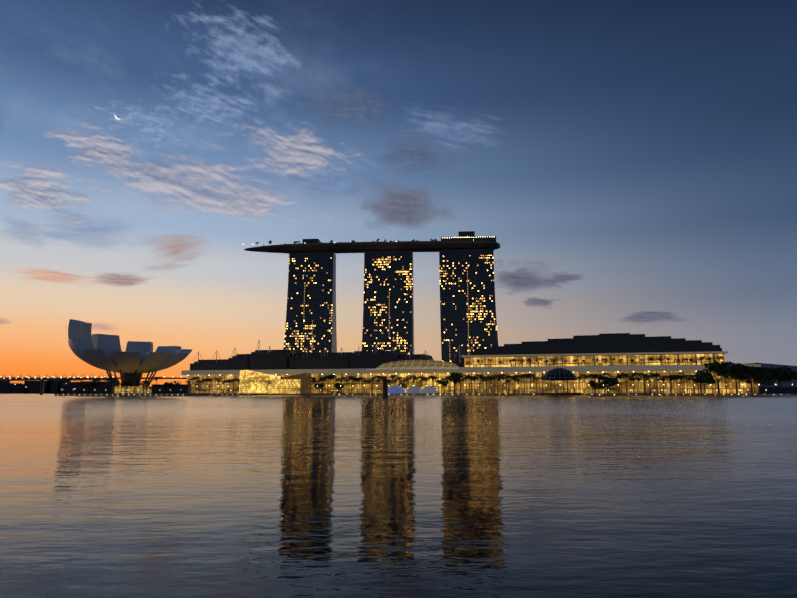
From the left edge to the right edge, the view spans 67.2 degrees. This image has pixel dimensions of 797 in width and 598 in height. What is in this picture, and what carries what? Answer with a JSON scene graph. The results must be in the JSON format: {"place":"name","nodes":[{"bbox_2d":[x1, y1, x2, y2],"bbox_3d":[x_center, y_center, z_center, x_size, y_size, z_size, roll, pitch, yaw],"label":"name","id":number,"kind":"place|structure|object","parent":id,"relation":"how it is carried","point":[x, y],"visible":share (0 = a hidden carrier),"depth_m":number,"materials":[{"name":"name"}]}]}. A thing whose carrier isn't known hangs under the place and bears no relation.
{"place":"outdoors","nodes":[
{"label":"outdoors","id":0,"kind":"place"},
{"bbox_2d":[0,165,89,222],"bbox_3d":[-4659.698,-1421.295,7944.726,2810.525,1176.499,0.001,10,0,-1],"label":"cloud","id":1,"kind":"structure","parent":0,"point":[34,187],"depth_m":7942.53,"materials":[{"name":"white"}]},
{"bbox_2d":[2,201,95,238],"bbox_3d":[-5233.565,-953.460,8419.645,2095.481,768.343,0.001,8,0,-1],"label":"cloud","id":2,"kind":"structure","parent":0,"point":[26,230],"depth_m":8423.03,"materials":[{"name":"grey"}]},
{"bbox_2d":[23,270,87,282],"bbox_3d":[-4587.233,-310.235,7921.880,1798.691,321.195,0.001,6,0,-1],"label":"cloud","id":3,"kind":"structure","parent":0,"point":[50,276],"depth_m":7921.89,"materials":[{"name":"pink"}]},
{"bbox_2d":[91,323,111,329],"bbox_3d":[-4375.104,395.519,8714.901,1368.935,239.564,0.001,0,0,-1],"label":"cloud","id":4,"kind":"structure","parent":0,"point":[99,326],"depth_m":8715.96,"materials":[{"name":"pink"}]},
{"bbox_2d":[25,116,178,188],"bbox_3d":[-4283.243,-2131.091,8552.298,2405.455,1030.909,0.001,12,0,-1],"label":"cloud","id":5,"kind":"structure","parent":0,"point":[102,149],"depth_m":8553.43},
{"bbox_2d":[26,194,197,249],"bbox_3d":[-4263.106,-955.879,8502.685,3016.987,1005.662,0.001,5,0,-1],"label":"cloud","id":6,"kind":"structure","parent":0,"point":[86,225],"depth_m":8501.05,"materials":[{"name":"grey"}]},
{"bbox_2d":[96,272,146,285],"bbox_3d":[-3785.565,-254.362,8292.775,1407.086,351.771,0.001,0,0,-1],"label":"cloud","id":7,"kind":"structure","parent":0,"point":[118,279],"depth_m":8290.86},
{"bbox_2d":[112,108,169,140],"bbox_3d":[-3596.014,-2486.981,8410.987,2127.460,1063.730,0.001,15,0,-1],"label":"cloud","id":8,"kind":"structure","parent":0,"point":[134,118],"depth_m":8411.06,"materials":[{"name":"blue"}]},
{"bbox_2d":[55,376,268,395],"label":"waterfront promenade","id":9,"kind":"structure","parent":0,"point":[104,388],"depth_m":474.15,"materials":[{"name":"grey concrete"}]},
{"bbox_2d":[67,319,192,385],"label":"lotus-shaped museum","id":10,"kind":"structure","parent":9,"relation":"on","point":[134,360],"depth_m":502.31,"materials":[{"name":"white concrete"}]},
{"bbox_2d":[136,236,195,271],"bbox_3d":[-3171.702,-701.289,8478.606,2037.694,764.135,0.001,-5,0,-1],"label":"cloud","id":11,"kind":"structure","parent":0,"point":[175,246],"depth_m":8479.40,"materials":[{"name":"pink"}]},
{"bbox_2d":[120,120,274,218],"bbox_3d":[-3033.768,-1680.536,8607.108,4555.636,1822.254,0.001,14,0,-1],"label":"cloud","id":12,"kind":"structure","parent":0,"point":[189,184],"depth_m":8609.74,"materials":[{"name":"white"}]},
{"bbox_2d":[106,78,297,139],"bbox_3d":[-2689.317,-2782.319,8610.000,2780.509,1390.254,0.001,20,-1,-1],"label":"cloud","id":13,"kind":"structure","parent":0,"point":[215,104],"depth_m":8610.07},
{"bbox_2d":[201,17,285,72],"bbox_3d":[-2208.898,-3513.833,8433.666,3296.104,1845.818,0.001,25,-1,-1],"label":"cloud","id":14,"kind":"structure","parent":0,"point":[241,58],"depth_m":8435.27,"materials":[{"name":"blue"}]},
{"bbox_2d":[211,191,287,215],"bbox_3d":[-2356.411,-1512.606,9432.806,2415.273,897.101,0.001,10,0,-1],"label":"cloud","id":15,"kind":"structure","parent":0,"point":[256,211],"depth_m":9434.30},
{"bbox_2d":[208,101,389,216],"bbox_3d":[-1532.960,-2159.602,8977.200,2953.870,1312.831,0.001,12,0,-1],"label":"cloud","id":16,"kind":"structure","parent":0,"point":[289,154],"depth_m":8976.18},
{"bbox_2d":[210,148,423,212],"bbox_3d":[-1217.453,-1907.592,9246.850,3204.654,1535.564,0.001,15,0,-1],"label":"cloud","id":17,"kind":"structure","parent":0,"point":[315,178],"depth_m":9243.26,"materials":[{"name":"grey"}]},
{"bbox_2d":[307,89,381,125],"bbox_3d":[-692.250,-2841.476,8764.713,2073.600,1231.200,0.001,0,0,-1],"label":"cloud","id":18,"kind":"structure","parent":0,"point":[357,105],"depth_m":8764.83,"materials":[{"name":"blue"}]},
{"bbox_2d":[362,250,413,353],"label":"hotel tower","id":19,"kind":"structure","parent":0,"point":[388,313],"depth_m":809.04,"materials":[{"name":"black glass"}]},
{"bbox_2d":[244,231,499,253],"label":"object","id":20,"kind":"structure","parent":19,"relation":"on","point":[466,240],"depth_m":813.78,"materials":[{"name":"grey metal"}]},
{"bbox_2d":[346,185,447,226],"bbox_3d":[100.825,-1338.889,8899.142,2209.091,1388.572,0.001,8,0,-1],"label":"cloud","id":21,"kind":"structure","parent":0,"point":[393,206],"depth_m":8898.46,"materials":[{"name":"grey"}]},
{"bbox_2d":[0,394,796,597],"bbox_3d":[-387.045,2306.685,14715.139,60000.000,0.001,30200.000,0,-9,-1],"label":"bay water","id":22,"kind":"structure","parent":0,"point":[468,496],"depth_m":13.62,"materials":[{"name":"blue liquid"}]},
{"bbox_2d":[239,370,324,394],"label":"crystal pavilion","id":23,"kind":"structure","parent":22,"relation":"on","point":[260,382],"depth_m":604.19,"materials":[{"name":"yellow glass"}]},
{"bbox_2d":[382,377,387,396],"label":"pillar","id":24,"kind":"structure","parent":22,"relation":"in","point":[385,387],"depth_m":340.02,"materials":[{"name":"grey concrete"}]},
{"bbox_2d":[0,363,796,394],"bbox_3d":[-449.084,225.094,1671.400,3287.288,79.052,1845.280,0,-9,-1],"label":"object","id":25,"kind":"object","parent":22,"relation":"on","point":[52,385],"visible":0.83,"depth_m":1848.96,"materials":[{"name":"grey metal"}]},
{"bbox_2d":[181,333,796,395],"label":"shopping mall","id":26,"kind":"structure","parent":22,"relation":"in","point":[626,347],"depth_m":624.22,"materials":[{"name":"gold metal"}]},
{"bbox_2d":[283,252,336,352],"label":"hotel tower","id":27,"kind":"structure","parent":26,"relation":"on","point":[311,312],"depth_m":817.77,"materials":[{"name":"black glass"}]},
{"bbox_2d":[367,360,458,392],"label":"entrance canopy","id":28,"kind":"object","parent":26,"relation":"on","point":[420,364],"visible":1,"depth_m":636.55,"materials":[{"name":"grey glass"}]},
{"bbox_2d":[388,385,437,393],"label":"dome tents","id":29,"kind":"object","parent":26,"relation":"on","point":[396,389],"visible":0.88,"depth_m":601.27,"materials":[{"name":"white fabric"}]},
{"bbox_2d":[189,356,796,392],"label":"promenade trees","id":30,"kind":"object","parent":26,"relation":"on","point":[760,375],"visible":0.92,"depth_m":571.49,"materials":[{"name":"green plant"}]},
{"bbox_2d":[540,368,581,395],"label":"glass dome pavilion","id":31,"kind":"structure","parent":22,"relation":"on","point":[559,374],"depth_m":530.34,"materials":[{"name":"blue"}]},
{"bbox_2d":[351,118,453,154],"bbox_3d":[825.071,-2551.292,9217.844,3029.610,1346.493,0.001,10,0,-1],"label":"cloud","id":32,"kind":"structure","parent":0,"point":[442,129],"depth_m":9212.43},
{"bbox_2d":[381,144,436,168],"bbox_3d":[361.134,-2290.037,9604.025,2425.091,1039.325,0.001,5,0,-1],"label":"cloud","id":33,"kind":"structure","parent":0,"point":[415,155],"depth_m":9599.68,"materials":[{"name":"blue"}]},
{"bbox_2d":[439,249,497,362],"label":"hotel tower","id":34,"kind":"structure","parent":0,"point":[468,321],"depth_m":800.38,"materials":[{"name":"black glass"}]},
{"bbox_2d":[496,262,557,291],"bbox_3d":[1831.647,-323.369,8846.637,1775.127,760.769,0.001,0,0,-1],"label":"cloud","id":35,"kind":"structure","parent":0,"point":[519,279],"depth_m":8847.36,"materials":[{"name":"grey"}]},
{"bbox_2d":[524,298,552,305],"bbox_3d":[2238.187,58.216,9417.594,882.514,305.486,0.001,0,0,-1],"label":"cloud","id":36,"kind":"structure","parent":0,"point":[535,301],"depth_m":9416.20,"materials":[{"name":"grey"}]},
{"bbox_2d":[552,274,580,283],"bbox_3d":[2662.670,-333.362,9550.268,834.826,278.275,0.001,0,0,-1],"label":"cloud","id":37,"kind":"structure","parent":0,"point":[561,278],"depth_m":9550.23,"materials":[{"name":"grey"}]},
{"bbox_2d":[623,311,676,321],"bbox_3d":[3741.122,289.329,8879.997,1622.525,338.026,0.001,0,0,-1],"label":"cloud","id":38,"kind":"structure","parent":0,"point":[644,316],"depth_m":8879.81,"materials":[{"name":"grey"}]}
]}

